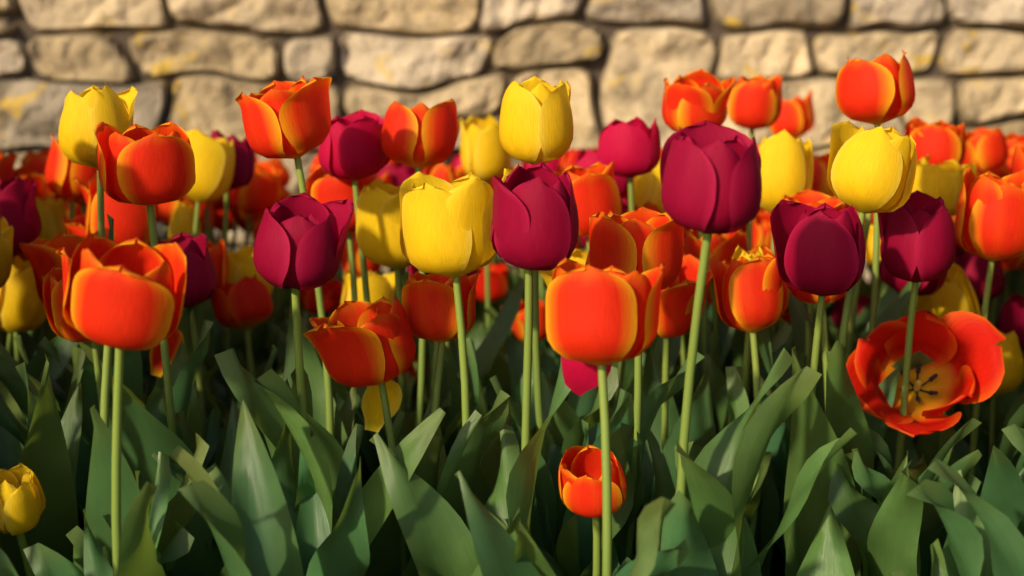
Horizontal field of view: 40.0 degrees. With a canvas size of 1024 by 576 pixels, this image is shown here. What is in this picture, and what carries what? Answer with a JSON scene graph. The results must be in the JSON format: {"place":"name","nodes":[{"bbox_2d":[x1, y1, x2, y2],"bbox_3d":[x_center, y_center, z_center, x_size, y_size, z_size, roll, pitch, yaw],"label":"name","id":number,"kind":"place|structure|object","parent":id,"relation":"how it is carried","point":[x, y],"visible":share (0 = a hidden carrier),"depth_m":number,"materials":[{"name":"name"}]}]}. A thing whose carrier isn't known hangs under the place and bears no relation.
{"place":"outdoors","nodes":[
{"label":"outdoors","id":0,"kind":"place"},
{"bbox_2d":[0,0,1023,283],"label":"stone wall","id":1,"kind":"structure","parent":0,"point":[642,64],"depth_m":3.41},
{"bbox_2d":[412,392,785,575],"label":"bed soil","id":2,"kind":"structure","parent":0,"point":[778,562],"depth_m":1.89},
{"bbox_2d":[0,216,13,390],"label":"tulip","id":3,"kind":"object","parent":2,"relation":"on","point":[6,245],"visible":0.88,"depth_m":1.67,"materials":[{"name":"plant"}]},
{"bbox_2d":[0,463,45,575],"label":"tulip","id":4,"kind":"object","parent":2,"relation":"on","point":[22,502],"visible":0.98,"depth_m":1.25,"materials":[{"name":"yellow plant"}]},
{"bbox_2d":[0,256,46,361],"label":"tulip","id":5,"kind":"object","parent":2,"relation":"on","point":[22,308],"visible":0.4,"depth_m":1.84,"materials":[{"name":"yellow plant"}]},
{"bbox_2d":[0,177,71,380],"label":"tulip","id":6,"kind":"object","parent":2,"relation":"on","point":[19,211],"visible":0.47,"depth_m":1.80,"materials":[{"name":"purple plant"}]},
{"bbox_2d":[0,354,81,575],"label":"tulip","id":7,"kind":"object","parent":2,"relation":"on","point":[47,453],"visible":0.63,"depth_m":1.37,"materials":[{"name":"green plant"}]},
{"bbox_2d":[0,345,84,445],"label":"tulip","id":8,"kind":"object","parent":2,"relation":"on","point":[13,422],"visible":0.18,"depth_m":1.52,"materials":[{"name":"green plant"}]},
{"bbox_2d":[12,336,78,411],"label":"tulip","id":9,"kind":"object","parent":2,"relation":"on","point":[35,366],"visible":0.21,"depth_m":1.59,"materials":[{"name":"green plant"}]},
{"bbox_2d":[0,350,91,530],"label":"tulip","id":10,"kind":"object","parent":2,"relation":"on","point":[12,383],"visible":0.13,"depth_m":1.54,"materials":[{"name":"green plant"}]},
{"bbox_2d":[36,196,67,239],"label":"tulip","id":11,"kind":"object","parent":2,"relation":"on","point":[52,212],"visible":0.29,"depth_m":2.16,"materials":[{"name":"yellow plant"}]},
{"bbox_2d":[14,227,114,363],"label":"tulip","id":12,"kind":"object","parent":2,"relation":"on","point":[43,257],"visible":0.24,"depth_m":1.65,"materials":[{"name":"orange plant"}]},
{"bbox_2d":[38,134,96,381],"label":"tulip","id":13,"kind":"object","parent":2,"relation":"on","point":[62,170],"visible":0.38,"depth_m":1.92,"materials":[{"name":"orange plant"}]},
{"bbox_2d":[0,83,142,445],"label":"tulip","id":14,"kind":"object","parent":2,"relation":"on","point":[85,112],"visible":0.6,"depth_m":1.49,"materials":[{"name":"yellow plant"}]},
{"bbox_2d":[15,266,167,519],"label":"tulip","id":15,"kind":"object","parent":2,"relation":"on","point":[61,327],"visible":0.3,"depth_m":1.47,"materials":[{"name":"green plant"}]},
{"bbox_2d":[0,233,185,575],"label":"tulip","id":16,"kind":"object","parent":2,"relation":"on","point":[126,295],"visible":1,"depth_m":1.11,"materials":[{"name":"orange plant"}]},
{"bbox_2d":[23,520,193,575],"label":"tulip","id":17,"kind":"object","parent":2,"relation":"on","point":[43,560],"visible":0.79,"depth_m":1.24,"materials":[{"name":"green plant"}]},
{"bbox_2d":[85,172,155,403],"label":"tulip","id":18,"kind":"object","parent":2,"relation":"on","point":[130,221],"visible":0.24,"depth_m":1.77,"materials":[{"name":"orange plant"}]},
{"bbox_2d":[38,301,204,389],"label":"tulip","id":19,"kind":"object","parent":2,"relation":"on","point":[46,346],"visible":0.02,"depth_m":1.64,"materials":[{"name":"green plant"}]},
{"bbox_2d":[56,247,208,575],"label":"tulip","id":20,"kind":"object","parent":2,"relation":"on","point":[181,510],"visible":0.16,"depth_m":1.24,"materials":[{"name":"green plant"}]},
{"bbox_2d":[78,319,213,449],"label":"tulip","id":21,"kind":"object","parent":2,"relation":"on","point":[184,368],"visible":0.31,"depth_m":1.55,"materials":[{"name":"green plant"}]},
{"bbox_2d":[94,120,212,575],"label":"tulip","id":22,"kind":"object","parent":2,"relation":"on","point":[149,169],"visible":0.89,"depth_m":1.37,"materials":[{"name":"orange plant"}]},
{"bbox_2d":[169,202,200,317],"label":"tulip","id":23,"kind":"object","parent":2,"relation":"on","point":[182,219],"visible":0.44,"depth_m":2.13,"materials":[{"name":"yellow plant"}]},
{"bbox_2d":[155,195,215,396],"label":"tulip","id":24,"kind":"object","parent":2,"relation":"on","point":[164,212],"visible":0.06,"depth_m":2.19,"materials":[{"name":"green plant"}]},
{"bbox_2d":[158,232,219,466],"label":"tulip","id":25,"kind":"object","parent":2,"relation":"on","point":[201,279],"visible":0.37,"depth_m":1.64,"materials":[{"name":"purple plant"}]},
{"bbox_2d":[155,235,228,392],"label":"tulip","id":26,"kind":"object","parent":2,"relation":"on","point":[218,251],"visible":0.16,"depth_m":1.99,"materials":[{"name":"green plant"}]},
{"bbox_2d":[152,399,239,575],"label":"tulip","id":27,"kind":"object","parent":2,"relation":"on","point":[214,564],"visible":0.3,"depth_m":1.45,"materials":[{"name":"green plant"}]},
{"bbox_2d":[180,129,234,424],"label":"tulip","id":28,"kind":"object","parent":2,"relation":"on","point":[214,164],"visible":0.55,"depth_m":2.02,"materials":[{"name":"yellow plant"}]},
{"bbox_2d":[211,130,255,408],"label":"tulip","id":29,"kind":"object","parent":2,"relation":"on","point":[244,169],"visible":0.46,"depth_m":2.13,"materials":[{"name":"purple plant"}]},
{"bbox_2d":[178,400,303,575],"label":"tulip","id":30,"kind":"object","parent":2,"relation":"on","point":[251,526],"visible":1,"depth_m":1.17,"materials":[{"name":"green plant"}]},
{"bbox_2d":[210,274,272,377],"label":"tulip","id":31,"kind":"object","parent":2,"relation":"on","point":[245,303],"visible":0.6,"depth_m":1.98,"materials":[{"name":"red plant"}]},
{"bbox_2d":[227,244,273,371],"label":"tulip","id":32,"kind":"object","parent":2,"relation":"on","point":[241,265],"visible":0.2,"depth_m":2.04,"materials":[{"name":"yellow plant"}]},
{"bbox_2d":[231,161,283,362],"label":"tulip","id":33,"kind":"object","parent":2,"relation":"on","point":[260,192],"visible":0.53,"depth_m":2.45,"materials":[{"name":"orange plant"}]},
{"bbox_2d":[206,461,369,575],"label":"tulip","id":34,"kind":"object","parent":2,"relation":"on","point":[341,548],"visible":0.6,"depth_m":1.23,"materials":[{"name":"green plant"}]},
{"bbox_2d":[214,192,364,526],"bbox_3d":[-0.188,0.193,1.364,0.120,0.578,0.142,10,15,39],"label":"tulip","id":35,"kind":"object","parent":2,"relation":"on","point":[300,241],"visible":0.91,"depth_m":1.30,"materials":[{"name":"purple plant"}]},
{"bbox_2d":[235,75,356,490],"bbox_3d":[-0.215,0.117,1.499,0.127,0.674,0.187,-3,12,-14],"label":"tulip","id":36,"kind":"object","parent":2,"relation":"on","point":[286,119],"visible":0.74,"depth_m":1.47,"materials":[{"name":"orange plant"}]},
{"bbox_2d":[170,408,444,545],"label":"tulip","id":37,"kind":"object","parent":2,"relation":"on","point":[408,451],"visible":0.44,"depth_m":1.30,"materials":[{"name":"green plant"}]},
{"bbox_2d":[300,278,343,315],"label":"tulip","id":38,"kind":"object","parent":2,"relation":"on","point":[332,289],"visible":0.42,"depth_m":2.33,"materials":[{"name":"red plant"}]},
{"bbox_2d":[306,167,376,408],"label":"tulip","id":39,"kind":"object","parent":2,"relation":"on","point":[322,186],"visible":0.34,"depth_m":1.69,"materials":[{"name":"orange plant"}]},
{"bbox_2d":[318,109,395,423],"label":"tulip","id":40,"kind":"object","parent":2,"relation":"on","point":[350,148],"visible":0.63,"depth_m":1.63,"materials":[{"name":"purple plant"}]},
{"bbox_2d":[303,296,415,575],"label":"tulip","id":41,"kind":"object","parent":2,"relation":"on","point":[359,343],"visible":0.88,"depth_m":1.38,"materials":[{"name":"orange plant"}]},
{"bbox_2d":[341,268,394,303],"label":"tulip","id":42,"kind":"object","parent":2,"relation":"on","point":[380,286],"visible":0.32,"depth_m":1.95,"materials":[{"name":"yellow plant"}]},
{"bbox_2d":[255,369,481,575],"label":"tulip","id":43,"kind":"object","parent":2,"relation":"on","point":[274,385],"visible":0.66,"depth_m":1.29,"materials":[{"name":"green plant"}]},
{"bbox_2d":[335,178,411,487],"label":"tulip","id":44,"kind":"object","parent":2,"relation":"on","point":[378,222],"visible":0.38,"depth_m":1.62,"materials":[{"name":"yellow plant"}]},
{"bbox_2d":[149,329,611,432],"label":"tulips","id":45,"kind":"object","parent":2,"relation":"on","point":[580,378],"visible":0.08,"depth_m":1.44,"materials":[{"name":"multicoloured plant"}]},
{"bbox_2d":[332,98,459,473],"bbox_3d":[-0.136,0.100,1.660,0.187,0.643,0.107,-8,14,-35],"label":"tulip","id":46,"kind":"object","parent":2,"relation":"on","point":[418,137],"visible":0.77,"depth_m":1.60,"materials":[{"name":"orange plant"}]},
{"bbox_2d":[401,270,480,490],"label":"tulip","id":47,"kind":"object","parent":2,"relation":"on","point":[428,302],"visible":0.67,"depth_m":1.42,"materials":[{"name":"orange plant"}]},
{"bbox_2d":[408,265,477,457],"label":"tulip","id":48,"kind":"object","parent":2,"relation":"on","point":[451,433],"visible":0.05,"depth_m":1.75,"materials":[{"name":"green plant"}]},
{"bbox_2d":[369,433,519,575],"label":"tulip","id":49,"kind":"object","parent":2,"relation":"on","point":[436,534],"visible":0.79,"depth_m":1.28,"materials":[{"name":"green plant"}]},
{"bbox_2d":[391,168,512,532],"bbox_3d":[-0.057,0.178,1.398,0.121,0.596,0.105,0,12,0],"label":"tulip","id":50,"kind":"object","parent":2,"relation":"on","point":[445,228],"visible":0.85,"depth_m":1.32,"materials":[{"name":"yellow plant"}]},
{"bbox_2d":[401,271,524,457],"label":"tulip","id":51,"kind":"object","parent":2,"relation":"on","point":[489,347],"visible":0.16,"depth_m":1.86,"materials":[{"name":"green plant"}]},
{"bbox_2d":[457,394,510,504],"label":"tulip","id":52,"kind":"object","parent":2,"relation":"on","point":[487,475],"visible":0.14,"depth_m":1.61,"materials":[{"name":"green plant"}]},
{"bbox_2d":[460,115,510,359],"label":"tulip","id":53,"kind":"object","parent":2,"relation":"on","point":[485,156],"visible":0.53,"depth_m":2.24,"materials":[{"name":"yellow plant"}]},
{"bbox_2d":[476,263,507,329],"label":"tulip","id":54,"kind":"object","parent":2,"relation":"on","point":[498,280],"visible":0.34,"depth_m":2.49,"materials":[{"name":"orange plant"}]},
{"bbox_2d":[466,337,541,513],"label":"tulip","id":55,"kind":"object","parent":2,"relation":"on","point":[476,380],"visible":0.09,"depth_m":1.70,"materials":[{"name":"green plant"}]},
{"bbox_2d":[506,335,542,509],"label":"tulip","id":56,"kind":"object","parent":2,"relation":"on","point":[515,351],"visible":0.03,"depth_m":1.87,"materials":[{"name":"green plant"}]},
{"bbox_2d":[501,299,559,376],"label":"tulip","id":57,"kind":"object","parent":2,"relation":"on","point":[547,361],"visible":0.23,"depth_m":2.30,"materials":[{"name":"orange plant"}]},
{"bbox_2d":[484,161,578,535],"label":"tulip","id":58,"kind":"object","parent":2,"relation":"on","point":[535,222],"visible":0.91,"depth_m":1.25,"materials":[{"name":"purple plant"}]},
{"bbox_2d":[490,76,618,563],"bbox_3d":[0.054,0.114,1.509,0.165,0.676,0.100,-9,14,-36],"label":"tulip","id":59,"kind":"object","parent":2,"relation":"on","point":[536,122],"visible":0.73,"depth_m":1.48,"materials":[{"name":"yellow plant"}]},
{"bbox_2d":[455,471,675,575],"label":"tulip","id":60,"kind":"object","parent":2,"relation":"on","point":[494,542],"visible":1,"depth_m":1.13,"materials":[{"name":"green plant"}]},
{"bbox_2d":[541,252,628,452],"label":"tulip","id":61,"kind":"object","parent":2,"relation":"on","point":[565,419],"visible":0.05,"depth_m":1.55,"materials":[{"name":"green plant"}]},
{"bbox_2d":[537,423,637,575],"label":"tulip","id":62,"kind":"object","parent":2,"relation":"on","point":[574,549],"visible":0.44,"depth_m":1.38,"materials":[{"name":"green plant"}]},
{"bbox_2d":[553,161,621,401],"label":"tulip","id":63,"kind":"object","parent":2,"relation":"on","point":[595,189],"visible":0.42,"depth_m":1.64,"materials":[{"name":"orange plant"}]},
{"bbox_2d":[544,444,631,575],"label":"tulip","id":64,"kind":"object","parent":2,"relation":"on","point":[580,478],"visible":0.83,"depth_m":1.28,"materials":[{"name":"orange plant"}]},
{"bbox_2d":[492,257,688,575],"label":"tulip","id":65,"kind":"object","parent":2,"relation":"on","point":[600,319],"visible":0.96,"depth_m":1.15,"materials":[{"name":"orange plant"}]},
{"bbox_2d":[598,117,660,546],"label":"tulip","id":66,"kind":"object","parent":2,"relation":"on","point":[631,149],"visible":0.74,"depth_m":1.80,"materials":[{"name":"purple plant"}]},
{"bbox_2d":[589,206,703,565],"bbox_3d":[0.125,0.190,1.450,0.110,0.552,0.139,7,13,30],"label":"tulip","id":67,"kind":"object","parent":2,"relation":"on","point":[642,239],"visible":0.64,"depth_m":1.38,"materials":[{"name":"orange plant"}]},
{"bbox_2d":[634,161,664,354],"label":"tulip","id":68,"kind":"object","parent":2,"relation":"on","point":[647,187],"visible":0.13,"depth_m":2.12,"materials":[{"name":"yellow plant"}]},
{"bbox_2d":[647,430,675,550],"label":"tulip","id":69,"kind":"object","parent":2,"relation":"on","point":[664,485],"visible":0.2,"depth_m":1.47,"materials":[{"name":"green plant"}]},
{"bbox_2d":[642,254,715,506],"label":"tulip","id":70,"kind":"object","parent":2,"relation":"on","point":[676,305],"visible":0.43,"depth_m":1.59,"materials":[{"name":"green plant"}]},
{"bbox_2d":[650,69,735,434],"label":"tulip","id":71,"kind":"object","parent":2,"relation":"on","point":[695,97],"visible":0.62,"depth_m":1.77,"materials":[{"name":"orange plant"}]},
{"bbox_2d":[632,317,791,431],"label":"tulip","id":72,"kind":"object","parent":2,"relation":"on","point":[779,339],"visible":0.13,"depth_m":1.73,"materials":[{"name":"green plant"}]},
{"bbox_2d":[680,229,747,392],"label":"tulip","id":73,"kind":"object","parent":2,"relation":"on","point":[723,247],"visible":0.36,"depth_m":1.83,"materials":[{"name":"orange plant"}]},
{"bbox_2d":[683,74,781,393],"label":"tulip","id":74,"kind":"object","parent":2,"relation":"on","point":[754,102],"visible":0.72,"depth_m":2.07,"materials":[{"name":"orange plant"}]},
{"bbox_2d":[689,252,783,541],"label":"tulip","id":75,"kind":"object","parent":2,"relation":"on","point":[749,296],"visible":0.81,"depth_m":1.48,"materials":[{"name":"orange plant"}]},
{"bbox_2d":[660,120,821,575],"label":"tulip","id":76,"kind":"object","parent":2,"relation":"on","point":[711,178],"visible":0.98,"depth_m":1.19,"materials":[{"name":"purple plant"}]},
{"bbox_2d":[702,245,788,407],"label":"tulip","id":77,"kind":"object","parent":2,"relation":"on","point":[718,380],"visible":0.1,"depth_m":1.78,"materials":[{"name":"green plant"}]},
{"bbox_2d":[721,245,779,575],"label":"tulip","id":78,"kind":"object","parent":2,"relation":"on","point":[767,518],"visible":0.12,"depth_m":1.64,"materials":[{"name":"green plant"}]},
{"bbox_2d":[675,428,857,575],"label":"tulip","id":79,"kind":"object","parent":2,"relation":"on","point":[709,497],"visible":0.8,"depth_m":1.25,"materials":[{"name":"green plant"}]},
{"bbox_2d":[753,129,812,414],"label":"tulip","id":80,"kind":"object","parent":2,"relation":"on","point":[786,163],"visible":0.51,"depth_m":1.75,"materials":[{"name":"yellow plant"}]},
{"bbox_2d":[769,90,814,138],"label":"tulip","id":81,"kind":"object","parent":2,"relation":"on","point":[796,119],"visible":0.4,"depth_m":2.60,"materials":[{"name":"orange plant"}]},
{"bbox_2d":[759,188,845,558],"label":"tulip","id":82,"kind":"object","parent":2,"relation":"on","point":[778,445],"visible":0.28,"depth_m":1.72,"materials":[{"name":"green plant"}]},
{"bbox_2d":[770,199,865,575],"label":"tulip","id":83,"kind":"object","parent":2,"relation":"on","point":[820,251],"visible":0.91,"depth_m":1.39,"materials":[{"name":"purple plant"}]},
{"bbox_2d":[811,152,835,347],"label":"tulip","id":84,"kind":"object","parent":2,"relation":"on","point":[820,181],"visible":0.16,"depth_m":2.29,"materials":[{"name":"plant"}]},
{"bbox_2d":[796,505,854,575],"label":"tulip","id":85,"kind":"object","parent":2,"relation":"on","point":[827,554],"visible":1,"depth_m":1.29,"materials":[{"name":"green plant"}]},
{"bbox_2d":[760,284,900,457],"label":"tulip","id":86,"kind":"object","parent":2,"relation":"on","point":[888,385],"visible":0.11,"depth_m":1.58,"materials":[{"name":"green plant"}]},
{"bbox_2d":[757,121,916,496],"bbox_3d":[0.340,0.136,1.515,0.113,0.629,0.186,-5,13,-25],"label":"tulip","id":87,"kind":"object","parent":2,"relation":"on","point":[873,170],"visible":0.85,"depth_m":1.42,"materials":[{"name":"yellow plant"}]},
{"bbox_2d":[788,213,917,412],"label":"tulip","id":88,"kind":"object","parent":2,"relation":"on","point":[798,321],"visible":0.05,"depth_m":1.81,"materials":[{"name":"green plant"}]},
{"bbox_2d":[789,50,933,470],"bbox_3d":[0.417,0.068,1.687,0.166,0.696,0.181,3,12,14],"label":"tulip","id":89,"kind":"object","parent":2,"relation":"on","point":[878,91],"visible":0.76,"depth_m":1.61,"materials":[{"name":"orange plant"}]},
{"bbox_2d":[828,446,922,575],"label":"tulip","id":90,"kind":"object","parent":2,"relation":"on","point":[885,536],"visible":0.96,"depth_m":1.33,"materials":[{"name":"green plant"}]},
{"bbox_2d":[875,260,947,503],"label":"tulip","id":91,"kind":"object","parent":2,"relation":"on","point":[932,287],"visible":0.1,"depth_m":1.79,"materials":[{"name":"purple plant"}]},
{"bbox_2d":[844,417,980,575],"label":"tulip","id":92,"kind":"object","parent":2,"relation":"on","point":[873,483],"visible":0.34,"depth_m":1.37,"materials":[{"name":"green plant"}]},
{"bbox_2d":[876,190,955,540],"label":"tulip","id":93,"kind":"object","parent":2,"relation":"on","point":[918,238],"visible":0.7,"depth_m":1.49,"materials":[{"name":"purple plant"}]},
{"bbox_2d":[869,428,981,575],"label":"tulip","id":94,"kind":"object","parent":2,"relation":"on","point":[932,529],"visible":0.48,"depth_m":1.48,"materials":[{"name":"green plant"}]},
{"bbox_2d":[846,310,1005,451],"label":"tulip","id":95,"kind":"object","parent":2,"relation":"on","point":[964,353],"visible":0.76,"depth_m":1.57,"materials":[{"name":"red plant"}]},
{"bbox_2d":[904,117,965,165],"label":"tulip","id":96,"kind":"object","parent":2,"relation":"on","point":[939,141],"visible":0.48,"depth_m":1.93,"materials":[{"name":"orange plant"}]},
{"bbox_2d":[911,154,976,215],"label":"tulip","id":97,"kind":"object","parent":2,"relation":"on","point":[944,180],"visible":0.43,"depth_m":1.87,"materials":[{"name":"yellow plant"}]},
{"bbox_2d":[906,470,993,575],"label":"leaf","id":98,"kind":"object","parent":2,"relation":"on","point":[966,551],"visible":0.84,"depth_m":1.18,"materials":[{"name":"green plant"}]},
{"bbox_2d":[916,413,983,495],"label":"tulip","id":99,"kind":"object","parent":2,"relation":"on","point":[928,445],"visible":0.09,"depth_m":1.69,"materials":[{"name":"green plant"}]},
{"bbox_2d":[915,264,988,445],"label":"tulip","id":100,"kind":"object","parent":2,"relation":"on","point":[955,292],"visible":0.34,"depth_m":1.83,"materials":[{"name":"yellow plant"}]},
{"bbox_2d":[927,458,1023,575],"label":"leaf","id":101,"kind":"object","parent":2,"relation":"on","point":[1005,538],"visible":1,"depth_m":1.13,"materials":[{"name":"green plant"}]},
{"bbox_2d":[952,253,1004,424],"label":"tulip","id":102,"kind":"object","parent":2,"relation":"on","point":[974,267],"visible":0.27,"depth_m":2.16,"materials":[{"name":"purple plant"}]},
{"bbox_2d":[955,167,1023,496],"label":"tulip","id":103,"kind":"object","parent":2,"relation":"on","point":[989,222],"visible":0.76,"depth_m":1.57,"materials":[{"name":"orange plant"}]},
{"bbox_2d":[961,126,1021,328],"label":"tulip","id":104,"kind":"object","parent":2,"relation":"on","point":[986,149],"visible":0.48,"depth_m":2.31,"materials":[{"name":"orange plant"}]},
{"bbox_2d":[977,330,1023,479],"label":"tulip","id":105,"kind":"object","parent":2,"relation":"on","point":[1013,377],"visible":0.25,"depth_m":1.76,"materials":[{"name":"green plant"}]},
{"bbox_2d":[980,446,1023,536],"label":"leaf","id":106,"kind":"object","parent":2,"relation":"on","point":[1003,489],"visible":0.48,"depth_m":1.41,"materials":[{"name":"green plant"}]},
{"bbox_2d":[997,293,1023,391],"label":"tulip","id":107,"kind":"object","parent":2,"relation":"on","point":[1011,317],"visible":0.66,"depth_m":2.16,"materials":[{"name":"purple plant"}]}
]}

